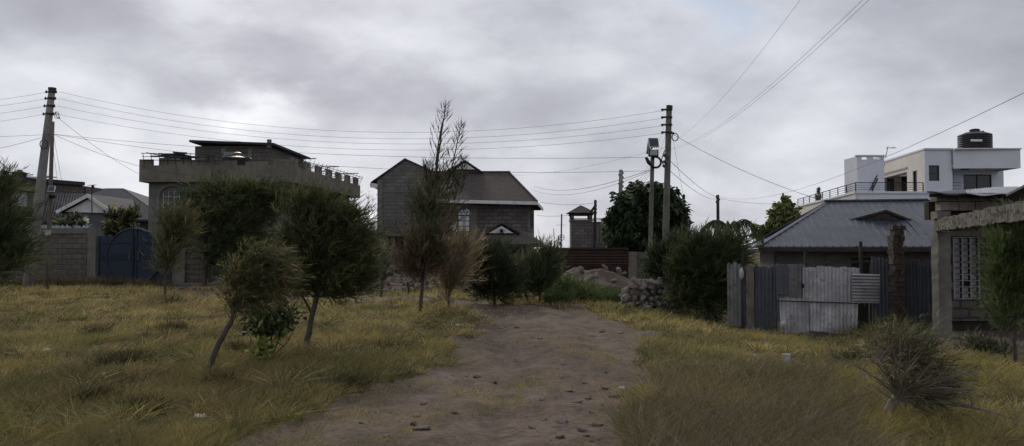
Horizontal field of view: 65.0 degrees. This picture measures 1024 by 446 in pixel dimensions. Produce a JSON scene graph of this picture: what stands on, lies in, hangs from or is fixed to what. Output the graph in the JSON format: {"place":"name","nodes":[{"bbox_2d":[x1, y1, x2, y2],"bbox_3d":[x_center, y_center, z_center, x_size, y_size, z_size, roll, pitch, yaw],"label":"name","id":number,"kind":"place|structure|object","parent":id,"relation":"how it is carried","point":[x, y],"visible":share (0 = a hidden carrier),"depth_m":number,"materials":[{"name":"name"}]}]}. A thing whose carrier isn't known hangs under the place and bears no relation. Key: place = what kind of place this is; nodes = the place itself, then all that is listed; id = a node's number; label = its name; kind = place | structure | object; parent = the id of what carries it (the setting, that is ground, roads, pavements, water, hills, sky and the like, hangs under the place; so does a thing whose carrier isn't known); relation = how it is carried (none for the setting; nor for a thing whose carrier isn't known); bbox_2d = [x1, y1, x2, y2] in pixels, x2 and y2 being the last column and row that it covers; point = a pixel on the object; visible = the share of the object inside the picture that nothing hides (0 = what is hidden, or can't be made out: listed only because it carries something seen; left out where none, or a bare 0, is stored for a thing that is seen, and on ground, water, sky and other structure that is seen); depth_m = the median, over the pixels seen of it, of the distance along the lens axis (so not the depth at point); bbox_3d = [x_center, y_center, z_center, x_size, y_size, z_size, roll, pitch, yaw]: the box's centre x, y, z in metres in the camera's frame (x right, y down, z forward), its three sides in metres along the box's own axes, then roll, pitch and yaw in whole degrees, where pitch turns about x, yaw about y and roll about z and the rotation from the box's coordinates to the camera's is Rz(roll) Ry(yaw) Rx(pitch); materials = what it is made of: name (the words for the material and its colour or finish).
{"place":"outdoors","nodes":[
{"label":"outdoors","id":0,"kind":"place"},
{"bbox_2d":[166,288,666,445],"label":"dirt track","id":1,"kind":"structure","parent":0,"point":[494,429],"depth_m":9.77,"materials":[{"name":"brown soil"}]},
{"bbox_2d":[412,425,430,429],"bbox_3d":[-0.844,1.917,7.497,0.181,0.042,0.100,-8,-8,-1],"label":"bottle","id":2,"kind":"object","parent":1,"relation":"on","point":[422,427],"visible":0.97,"depth_m":7.46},
{"bbox_2d":[556,413,567,423],"bbox_3d":[0.494,1.950,7.930,0.108,0.064,0.206,14,15,10],"label":"stone","id":3,"kind":"object","parent":1,"relation":"on","point":[562,418],"visible":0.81,"depth_m":7.90,"materials":[{"name":"grey stone"}]},
{"bbox_2d":[0,249,1023,445],"bbox_3d":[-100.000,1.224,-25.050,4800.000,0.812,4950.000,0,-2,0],"label":"ground","id":4,"kind":"structure","parent":0,"point":[402,377],"depth_m":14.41,"materials":[{"name":"green plant"}]},
{"bbox_2d":[0,155,58,293],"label":"feathery tree","id":5,"kind":"object","parent":4,"relation":"on","point":[15,245],"visible":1,"depth_m":28.93,"materials":[{"name":"green plant"}]},
{"bbox_2d":[22,87,59,287],"bbox_3d":[-19.336,-1.272,32.975,1.541,8.643,0.531,0,-2,4],"label":"utility pole","id":6,"kind":"object","parent":4,"relation":"on","point":[49,113],"visible":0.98,"depth_m":32.98,"materials":[{"name":"wood"}]},
{"bbox_2d":[45,121,55,288],"bbox_3d":[-18.355,-0.554,31.912,0.541,7.022,0.312,-1,-2,33],"label":"utility pole","id":7,"kind":"object","parent":4,"relation":"on","point":[50,191],"visible":0.92,"depth_m":31.96,"materials":[{"name":"grey wood"}]},
{"bbox_2d":[55,134,627,172],"bbox_3d":[-6.782,-2.686,30.149,23.469,1.871,0.012,0,-2,10],"label":"power line","id":8,"kind":"object","parent":7,"relation":"attached to","point":[358,167],"visible":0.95,"depth_m":30.05,"materials":[{"name":"black metal"}]},
{"bbox_2d":[56,134,641,157],"bbox_3d":[-6.798,-2.931,30.156,23.436,1.380,0.012,0,-2,10],"label":"power line","id":9,"kind":"object","parent":7,"relation":"attached to","point":[311,153],"visible":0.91,"depth_m":30.41,"materials":[{"name":"black metal"}]},
{"bbox_2d":[0,176,101,224],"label":"flat roofed building","id":10,"kind":"structure","parent":4,"relation":"on","point":[73,187],"depth_m":63.98,"materials":[{"name":"stone"}]},
{"bbox_2d":[11,191,27,205],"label":"window","id":11,"kind":"structure","parent":10,"relation":"in","point":[18,191],"depth_m":61.62,"materials":[{"name":"grey glass"}]},
{"bbox_2d":[5,171,56,177],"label":"scrap heap","id":12,"kind":"object","parent":10,"relation":"on","point":[25,174],"visible":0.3,"depth_m":61.80,"materials":[{"name":"metal"}]},
{"bbox_2d":[2,224,100,282],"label":"boundary wall","id":13,"kind":"structure","parent":4,"relation":"on","point":[75,253],"depth_m":36.96,"materials":[{"name":"stone"}]},
{"bbox_2d":[44,213,84,226],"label":"spiky plant","id":14,"kind":"object","parent":4,"relation":"on","point":[61,222],"visible":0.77,"depth_m":39.42,"materials":[{"name":"green plant"}]},
{"bbox_2d":[60,211,91,227],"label":"garden shrub","id":15,"kind":"object","parent":4,"relation":"on","point":[79,217],"visible":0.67,"depth_m":39.81,"materials":[{"name":"green plant"}]},
{"bbox_2d":[38,377,137,405],"bbox_3d":[-4.605,1.848,8.954,1.020,0.308,0.788,0,-2,13],"label":"weed tuft","id":16,"kind":"object","parent":4,"relation":"on","point":[84,389],"visible":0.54,"depth_m":8.87,"materials":[{"name":"green plant"}]},
{"bbox_2d":[28,188,148,235],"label":"bungalow","id":17,"kind":"object","parent":4,"relation":"on","point":[102,199],"visible":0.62,"depth_m":49.85,"materials":[{"name":"grey stone"}]},
{"bbox_2d":[0,274,179,287],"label":"dry weeds","id":18,"kind":"object","parent":4,"relation":"on","point":[70,280],"visible":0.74,"depth_m":35.38,"materials":[{"name":"brown plant"}]},
{"bbox_2d":[71,319,118,336],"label":"weed tuft","id":19,"kind":"object","parent":4,"relation":"on","point":[93,328],"visible":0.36,"depth_m":15.69,"materials":[{"name":"green plant"}]},
{"bbox_2d":[75,347,152,365],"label":"weed tuft","id":20,"kind":"object","parent":4,"relation":"on","point":[111,361],"visible":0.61,"depth_m":11.30,"materials":[{"name":"green plant"}]},
{"bbox_2d":[100,201,143,235],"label":"garden shrub","id":21,"kind":"object","parent":4,"relation":"on","point":[117,221],"visible":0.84,"depth_m":39.30,"materials":[{"name":"green plant"}]},
{"bbox_2d":[108,342,155,362],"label":"weed tuft","id":22,"kind":"object","parent":4,"relation":"on","point":[137,355],"visible":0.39,"depth_m":11.82,"materials":[{"name":"green plant"}]},
{"bbox_2d":[97,385,185,413],"bbox_3d":[-3.845,1.812,8.380,0.829,0.278,0.766,1,-2,-31],"label":"weed tuft","id":23,"kind":"object","parent":4,"relation":"on","point":[142,399],"visible":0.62,"depth_m":8.35,"materials":[{"name":"green plant"}]},
{"bbox_2d":[158,295,186,304],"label":"weed tuft","id":24,"kind":"object","parent":4,"relation":"on","point":[172,299],"visible":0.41,"depth_m":24.03,"materials":[{"name":"green plant"}]},
{"bbox_2d":[153,317,197,332],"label":"weed tuft","id":25,"kind":"object","parent":4,"relation":"on","point":[173,325],"visible":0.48,"depth_m":16.24,"materials":[{"name":"green plant"}]},
{"bbox_2d":[139,185,213,294],"bbox_3d":[-11.500,0.648,27.467,2.556,4.105,2.355,0,-2,0],"label":"feathery tree","id":26,"kind":"object","parent":4,"relation":"on","point":[174,224],"visible":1,"depth_m":27.34,"materials":[{"name":"green plant"}]},
{"bbox_2d":[191,362,252,385],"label":"weed tuft","id":27,"kind":"object","parent":4,"relation":"on","point":[225,375],"visible":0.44,"depth_m":9.86,"materials":[{"name":"green plant"}]},
{"bbox_2d":[167,166,297,286],"bbox_3d":[-11.799,0.190,35.116,5.141,5.536,4.996,-1,-2,40],"label":"dome tree","id":28,"kind":"object","parent":4,"relation":"on","point":[244,207],"visible":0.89,"depth_m":34.60,"materials":[{"name":"green plant"}]},
{"bbox_2d":[214,332,253,352],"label":"weed tuft","id":29,"kind":"object","parent":4,"relation":"on","point":[238,345],"visible":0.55,"depth_m":12.93,"materials":[{"name":"green plant"}]},
{"bbox_2d":[139,139,362,235],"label":"battlement house","id":30,"kind":"structure","parent":4,"relation":"on","point":[160,182],"depth_m":43.55,"materials":[{"name":"paint"}]},
{"bbox_2d":[163,191,180,213],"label":"window","id":31,"kind":"structure","parent":30,"relation":"in","point":[166,194],"depth_m":43.69,"materials":[{"name":"grey glass"}]},
{"bbox_2d":[151,152,196,159],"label":"heap","id":32,"kind":"object","parent":30,"relation":"on","point":[177,155],"visible":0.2,"depth_m":44.67,"materials":[{"name":"black plastic"}]},
{"bbox_2d":[220,152,253,164],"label":"heap","id":33,"kind":"object","parent":30,"relation":"on","point":[236,156],"visible":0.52,"depth_m":45.05,"materials":[{"name":"plastic"}]},
{"bbox_2d":[244,328,275,361],"bbox_3d":[-3.677,1.884,11.935,0.500,0.659,0.470,0,-2,0],"label":"leafy sapling","id":34,"kind":"object","parent":4,"relation":"on","point":[262,345],"visible":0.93,"depth_m":11.89,"materials":[{"name":"green plant"}]},
{"bbox_2d":[207,233,315,369],"bbox_3d":[-3.416,1.142,10.869,1.576,2.078,1.063,0,-2,0],"label":"leaning tree","id":35,"kind":"object","parent":4,"relation":"on","point":[257,278],"visible":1,"depth_m":10.80,"materials":[{"name":"green plant"}]},
{"bbox_2d":[239,298,308,356],"bbox_3d":[-3.642,1.643,12.269,1.133,1.140,0.744,0,-2,0],"label":"leafy sapling","id":36,"kind":"object","parent":4,"relation":"on","point":[278,330],"visible":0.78,"depth_m":12.17,"materials":[{"name":"green plant"}]},
{"bbox_2d":[170,226,387,286],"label":"boundary wall","id":37,"kind":"structure","parent":4,"relation":"on","point":[191,277],"depth_m":36.94,"materials":[{"name":"stone"}]},
{"bbox_2d":[97,226,171,283],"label":"gate","id":38,"kind":"structure","parent":37,"relation":"attached to","point":[119,254],"depth_m":36.93,"materials":[{"name":"blue metal"}]},
{"bbox_2d":[266,171,402,343],"bbox_3d":[-3.142,0.671,13.862,2.488,3.164,1.870,0,-2,0],"label":"feathery tree","id":39,"kind":"object","parent":4,"relation":"on","point":[326,234],"visible":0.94,"depth_m":13.68,"materials":[{"name":"green plant"}]},
{"bbox_2d":[311,362,385,390],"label":"weed tuft","id":40,"kind":"object","parent":4,"relation":"on","point":[357,379],"visible":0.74,"depth_m":9.70,"materials":[{"name":"green plant"}]},
{"bbox_2d":[372,237,402,285],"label":"twiggy bush","id":41,"kind":"object","parent":4,"relation":"on","point":[387,266],"visible":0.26,"depth_m":33.31,"materials":[{"name":"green plant"}]},
{"bbox_2d":[368,272,474,293],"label":"rubble chips","id":42,"kind":"object","parent":4,"relation":"on","point":[399,284],"visible":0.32,"depth_m":31.08,"materials":[{"name":"grey stone"}]},
{"bbox_2d":[382,100,473,312],"bbox_3d":[-2.008,-0.413,20.529,2.557,5.753,2.176,1,-2,-25],"label":"tall casuarina","id":43,"kind":"object","parent":4,"relation":"on","point":[423,254],"visible":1,"depth_m":20.37,"materials":[{"name":"green plant"}]},
{"bbox_2d":[426,293,457,304],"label":"weed tuft","id":44,"kind":"object","parent":4,"relation":"on","point":[441,300],"visible":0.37,"depth_m":23.21,"materials":[{"name":"green plant"}]},
{"bbox_2d":[370,158,542,268],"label":"stone house","id":45,"kind":"structure","parent":4,"relation":"on","point":[506,203],"depth_m":63.60,"materials":[{"name":"grey stone"}]},
{"bbox_2d":[457,209,469,231],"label":"window","id":46,"kind":"structure","parent":45,"relation":"in","point":[465,211],"depth_m":62.63,"materials":[{"name":"grey glass"}]},
{"bbox_2d":[423,212,493,306],"bbox_3d":[-1.533,1.065,21.848,2.140,2.868,2.082,0,-2,0],"label":"dry bush","id":47,"kind":"object","parent":4,"relation":"on","point":[460,271],"visible":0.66,"depth_m":21.61,"materials":[{"name":"brown plant"}]},
{"bbox_2d":[456,227,536,304],"bbox_3d":[-0.525,1.413,24.426,2.605,2.669,2.253,0,-2,0],"label":"dark bush","id":48,"kind":"object","parent":4,"relation":"on","point":[503,279],"visible":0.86,"depth_m":24.18,"materials":[{"name":"green plant"}]},
{"bbox_2d":[0,303,1021,445],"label":"broad weeds","id":49,"kind":"object","parent":4,"relation":"on","point":[433,351],"visible":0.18,"depth_m":12.80,"materials":[{"name":"green plant"}]},
{"bbox_2d":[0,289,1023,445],"bbox_3d":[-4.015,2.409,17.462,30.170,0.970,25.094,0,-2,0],"label":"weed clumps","id":50,"kind":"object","parent":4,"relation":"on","point":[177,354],"visible":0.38,"depth_m":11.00,"materials":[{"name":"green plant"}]},
{"bbox_2d":[510,228,573,302],"bbox_3d":[0.823,1.485,25.472,2.421,2.685,1.783,0,-2,0],"label":"dark bush","id":51,"kind":"object","parent":4,"relation":"on","point":[544,262],"visible":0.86,"depth_m":25.23,"materials":[{"name":"green plant"}]},
{"bbox_2d":[546,271,596,294],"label":"weedy bush","id":52,"kind":"object","parent":4,"relation":"on","point":[570,279],"visible":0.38,"depth_m":26.30,"materials":[{"name":"green plant"}]},
{"bbox_2d":[536,281,626,304],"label":"grass clump","id":53,"kind":"object","parent":4,"relation":"on","point":[612,294],"visible":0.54,"depth_m":25.13,"materials":[{"name":"green plant"}]},
{"bbox_2d":[563,276,607,301],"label":"weedy bush","id":54,"kind":"object","parent":4,"relation":"on","point":[578,286],"visible":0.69,"depth_m":25.78,"materials":[{"name":"green plant"}]},
{"bbox_2d":[566,205,605,247],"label":"watchtower","id":55,"kind":"structure","parent":4,"relation":"on","point":[581,232],"depth_m":80.02,"materials":[{"name":"concrete"}]},
{"bbox_2d":[555,248,628,277],"bbox_3d":[3.686,2.139,39.953,4.223,1.820,0.240,0,-2,0],"label":"tin fence","id":56,"kind":"object","parent":4,"relation":"on","point":[611,259],"visible":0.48,"depth_m":39.92,"materials":[{"name":"red metal"}]},
{"bbox_2d":[589,200,596,247],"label":"utility pole","id":57,"kind":"object","parent":4,"relation":"on","point":[594,207],"visible":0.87,"depth_m":65.94,"materials":[{"name":"wood"}]},
{"bbox_2d":[562,267,631,288],"bbox_3d":[3.826,2.698,35.133,5.200,1.494,6.400,0,-2,0],"label":"dirt mound","id":58,"kind":"object","parent":4,"relation":"on","point":[605,277],"visible":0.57,"depth_m":34.13,"materials":[{"name":"soil"}]},
{"bbox_2d":[583,274,594,282],"bbox_3d":[3.149,2.296,33.044,0.533,0.299,0.308,-28,39,-13],"label":"boulder","id":59,"kind":"object","parent":58,"relation":"on","point":[587,276],"visible":0.73,"depth_m":32.94,"materials":[{"name":"grey stone"}]},
{"bbox_2d":[618,170,623,192],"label":"utility pole","id":60,"kind":"object","parent":4,"relation":"on","point":[621,186],"visible":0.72,"depth_m":50.01,"materials":[{"name":"concrete"}]},
{"bbox_2d":[628,252,652,280],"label":"block wall","id":61,"kind":"structure","parent":4,"relation":"on","point":[635,268],"depth_m":39.87,"materials":[{"name":"concrete"}]},
{"bbox_2d":[599,179,693,251],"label":"round tree","id":62,"kind":"object","parent":4,"relation":"on","point":[625,220],"visible":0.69,"depth_m":46.34,"materials":[{"name":"green plant"}]},
{"bbox_2d":[645,138,661,277],"bbox_3d":[4.924,0.092,27.924,0.630,6.136,0.423,0,-2,0],"label":"lamp post","id":63,"kind":"object","parent":4,"relation":"on","point":[652,143],"visible":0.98,"depth_m":27.96,"materials":[{"name":"grey metal"}]},
{"bbox_2d":[630,220,702,312],"bbox_3d":[4.947,1.534,24.991,2.568,3.389,2.245,0,-2,0],"label":"dark bush","id":64,"kind":"object","parent":4,"relation":"on","point":[652,259],"visible":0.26,"depth_m":24.78,"materials":[{"name":"green plant"}]},
{"bbox_2d":[661,105,678,241],"bbox_3d":[6.266,-0.633,31.948,0.733,8.178,0.463,0,-2,0],"label":"utility pole","id":65,"kind":"object","parent":4,"relation":"on","point":[667,170],"visible":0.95,"depth_m":31.98,"materials":[{"name":"black wood"}]},
{"bbox_2d":[60,106,657,143],"bbox_3d":[-6.360,-4.021,32.617,24.831,1.663,0.010,0,-2,2],"label":"power line","id":66,"kind":"object","parent":65,"relation":"attached to","point":[368,143],"visible":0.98,"depth_m":32.61,"materials":[{"name":"black metal"}]},
{"bbox_2d":[58,98,660,138],"bbox_3d":[-6.339,-4.282,32.625,24.792,1.765,0.010,0,-2,2],"label":"power line","id":67,"kind":"object","parent":65,"relation":"attached to","point":[347,137],"visible":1,"depth_m":32.61,"materials":[{"name":"black metal"}]},
{"bbox_2d":[58,114,660,149],"bbox_3d":[-6.382,-3.730,32.607,24.871,1.577,0.010,0,-2,2],"label":"power line","id":68,"kind":"object","parent":65,"relation":"attached to","point":[365,149],"visible":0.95,"depth_m":32.60,"materials":[{"name":"black metal"}]},
{"bbox_2d":[62,92,657,132],"bbox_3d":[-6.317,-4.548,32.633,24.753,1.775,0.010,0,-2,2],"label":"power line","id":69,"kind":"object","parent":65,"relation":"attached to","point":[355,131],"visible":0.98,"depth_m":32.63,"materials":[{"name":"black metal"}]},
{"bbox_2d":[676,136,825,201],"bbox_3d":[9.167,-2.182,31.284,5.706,2.780,0.015,0,-2,14],"label":"power line","id":70,"kind":"object","parent":65,"relation":"attached to","point":[749,173],"visible":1,"depth_m":31.25,"materials":[{"name":"black rubber"}]},
{"bbox_2d":[674,0,868,148],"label":"power line","id":71,"kind":"object","parent":65,"relation":"attached to","point":[787,74],"visible":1,"depth_m":14.04,"materials":[{"name":"black metal"}]},
{"bbox_2d":[702,6,855,135],"bbox_3d":[5.441,-2.927,20.802,0.005,0.813,22.470,0,-2,4],"label":"power line","id":72,"kind":"object","parent":65,"relation":"attached to","point":[797,61],"visible":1,"depth_m":13.62,"materials":[{"name":"black metal"}]},
{"bbox_2d":[649,215,764,325],"bbox_3d":[5.647,1.508,22.856,3.408,3.486,2.709,0,-2,0],"label":"dark bush","id":73,"kind":"object","parent":4,"relation":"on","point":[698,273],"visible":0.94,"depth_m":22.60,"materials":[{"name":"green plant"}]},
{"bbox_2d":[715,195,719,219],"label":"utility pole","id":74,"kind":"object","parent":4,"relation":"on","point":[717,208],"visible":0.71,"depth_m":74.98,"materials":[{"name":"wood"}]},
{"bbox_2d":[718,93,1022,198],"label":"power line","id":75,"kind":"object","parent":74,"relation":"attached to","point":[907,147],"visible":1,"depth_m":25.44,"materials":[{"name":"black metal"}]},
{"bbox_2d":[698,219,764,249],"bbox_3d":[7.013,1.495,26.009,2.080,3.239,2.136,0,-2,0],"label":"palm","id":76,"kind":"object","parent":4,"relation":"on","point":[755,231],"visible":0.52,"depth_m":25.68,"materials":[{"name":"green plant"}]},
{"bbox_2d":[567,344,936,445],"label":"brown weeds","id":77,"kind":"object","parent":4,"relation":"on","point":[725,411],"visible":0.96,"depth_m":7.58,"materials":[{"name":"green plant"}]},
{"bbox_2d":[749,193,802,238],"bbox_3d":[13.146,1.101,40.043,2.877,5.166,1.317,0,-2,0],"label":"pale leaf tree","id":78,"kind":"object","parent":4,"relation":"on","point":[783,212],"visible":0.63,"depth_m":39.85,"materials":[{"name":"green plant"}]},
{"bbox_2d":[615,303,1008,358],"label":"green weeds","id":79,"kind":"object","parent":4,"relation":"on","point":[880,328],"visible":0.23,"depth_m":21.29,"materials":[{"name":"green plant"}]},
{"bbox_2d":[794,331,841,336],"bbox_3d":[8.105,2.976,21.117,2.100,0.249,0.995,0,-2,0],"label":"ash patch","id":80,"kind":"object","parent":4,"relation":"on","point":[816,333],"visible":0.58,"depth_m":20.98,"materials":[{"name":"soil"}]},
{"bbox_2d":[727,242,932,332],"bbox_3d":[8.802,1.908,21.979,5.814,2.799,0.623,0,-2,0],"label":"corrugated fence","id":81,"kind":"object","parent":4,"relation":"on","point":[821,298],"visible":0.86,"depth_m":21.91,"materials":[{"name":"metal"}]},
{"bbox_2d":[822,340,841,384],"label":"dry stalk","id":82,"kind":"object","parent":4,"relation":"on","point":[833,366],"visible":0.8,"depth_m":8.94,"materials":[{"name":"brown plant"}]},
{"bbox_2d":[749,199,945,320],"bbox_3d":[14.284,1.290,28.812,11.138,4.449,8.493,0,-2,13],"label":"tin roofed bungalow","id":83,"kind":"object","parent":4,"relation":"on","point":[827,230],"visible":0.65,"depth_m":26.69,"materials":[{"name":"grey metal"}]},
{"bbox_2d":[851,257,886,273],"bbox_3d":[11.535,1.484,25.829,1.208,0.750,0.066,0,-2,13],"label":"window","id":84,"kind":"structure","parent":83,"relation":"in","point":[866,266],"depth_m":25.89,"materials":[{"name":"black glass"}]},
{"bbox_2d":[827,340,876,361],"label":"weed tuft","id":85,"kind":"object","parent":4,"relation":"on","point":[847,354],"visible":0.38,"depth_m":12.08,"materials":[{"name":"green plant"}]},
{"bbox_2d":[840,392,866,432],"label":"dry stalk","id":86,"kind":"object","parent":4,"relation":"on","point":[856,420],"visible":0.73,"depth_m":6.92,"materials":[{"name":"brown plant"}]},
{"bbox_2d":[887,220,906,329],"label":"brick pillar","id":87,"kind":"structure","parent":4,"relation":"on","point":[896,271],"depth_m":21.44,"materials":[{"name":"brick"}]},
{"bbox_2d":[796,148,1021,214],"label":"white house","id":88,"kind":"structure","parent":4,"relation":"on","point":[918,174],"depth_m":61.51,"materials":[{"name":"paint"}]},
{"bbox_2d":[887,176,906,190],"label":"terrace door","id":89,"kind":"structure","parent":88,"relation":"in","point":[904,178],"depth_m":70.24,"materials":[{"name":"black glass"}]},
{"bbox_2d":[929,165,938,180],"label":"window","id":90,"kind":"structure","parent":88,"relation":"in","point":[933,169],"depth_m":60.26,"materials":[{"name":"glass"}]},
{"bbox_2d":[957,128,992,147],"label":"water tank","id":91,"kind":"object","parent":88,"relation":"on","point":[975,138],"visible":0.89,"depth_m":62.27,"materials":[{"name":"black plastic"}]},
{"bbox_2d":[963,175,990,189],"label":"window","id":92,"kind":"structure","parent":88,"relation":"in","point":[974,182],"depth_m":62.44,"materials":[{"name":"glass"}]},
{"bbox_2d":[827,305,1019,424],"bbox_3d":[3.967,1.531,7.843,1.832,1.521,1.073,0,-2,0],"label":"windblown bush","id":93,"kind":"object","parent":4,"relation":"on","point":[910,385],"visible":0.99,"depth_m":7.75,"materials":[{"name":"green plant"}]},
{"bbox_2d":[911,185,1023,353],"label":"unfinished building","id":94,"kind":"structure","parent":4,"relation":"on","point":[959,216],"depth_m":18.39,"materials":[{"name":"stone block"},{"name":"concrete"},{"name":"dark metal"}]},
{"bbox_2d":[953,238,975,298],"bbox_3d":[11.050,1.104,19.685,0.601,1.491,0.020,0,-2,0],"label":"window back","id":95,"kind":"structure","parent":94,"relation":"in","point":[966,283],"depth_m":19.68,"materials":[{"name":"black"}]},
{"bbox_2d":[953,237,979,298],"bbox_3d":[11.050,1.100,19.558,0.629,1.511,0.095,0,-2,0],"label":"window","id":96,"kind":"structure","parent":94,"relation":"in","point":[957,286],"depth_m":19.55,"materials":[{"name":"metal"}]},
{"bbox_2d":[951,325,1023,354],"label":"leafy bush","id":97,"kind":"object","parent":4,"relation":"on","point":[978,344],"visible":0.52,"depth_m":15.38,"materials":[{"name":"green plant"}]},
{"bbox_2d":[967,193,1023,365],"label":"feathery tree","id":98,"kind":"object","parent":4,"relation":"on","point":[1005,276],"visible":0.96,"depth_m":12.42,"materials":[{"name":"green plant"}]},
{"bbox_2d":[1002,387,1023,426],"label":"dry stalk","id":99,"kind":"object","parent":4,"relation":"on","point":[1013,408],"visible":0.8,"depth_m":7.46,"materials":[{"name":"brown plant"}]},
{"bbox_2d":[0,0,1023,248],"label":"sky","id":100,"kind":"structure","parent":0,"point":[899,74],"materials":[{"name":"grey"}]},
{"bbox_3d":[3.314,2.405,23.667,0.200,0.074,0.093,-49,0,-35],"label":"stone","id":101,"kind":"object","parent":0,"visible":0},
{"bbox_2d":[621,293,629,302],"bbox_3d":[3.349,2.197,23.718,0.374,0.195,0.270,-39,-3,-28],"label":"stone","id":102,"kind":"object","parent":101,"relation":"on","point":[626,296],"visible":0.99,"depth_m":23.60,"materials":[{"name":"grey stone"}]},
{"bbox_3d":[4.179,2.030,23.780,0.154,0.152,0.299,-39,-3,20],"label":"stone","id":103,"kind":"object","parent":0,"visible":0},
{"bbox_2d":[647,285,655,289],"bbox_3d":[4.112,1.897,23.754,0.277,0.154,0.186,1,5,-3],"label":"stone","id":104,"kind":"object","parent":103,"relation":"on","point":[649,287],"visible":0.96,"depth_m":23.68,"materials":[{"name":"grey stone"}]},
{"bbox_2d":[646,279,659,287],"bbox_3d":[4.170,1.799,23.770,0.418,0.200,0.211,15,26,-13],"label":"stone","id":105,"kind":"object","parent":104,"relation":"on","point":[652,282],"visible":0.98,"depth_m":23.68,"materials":[{"name":"grey stone"}]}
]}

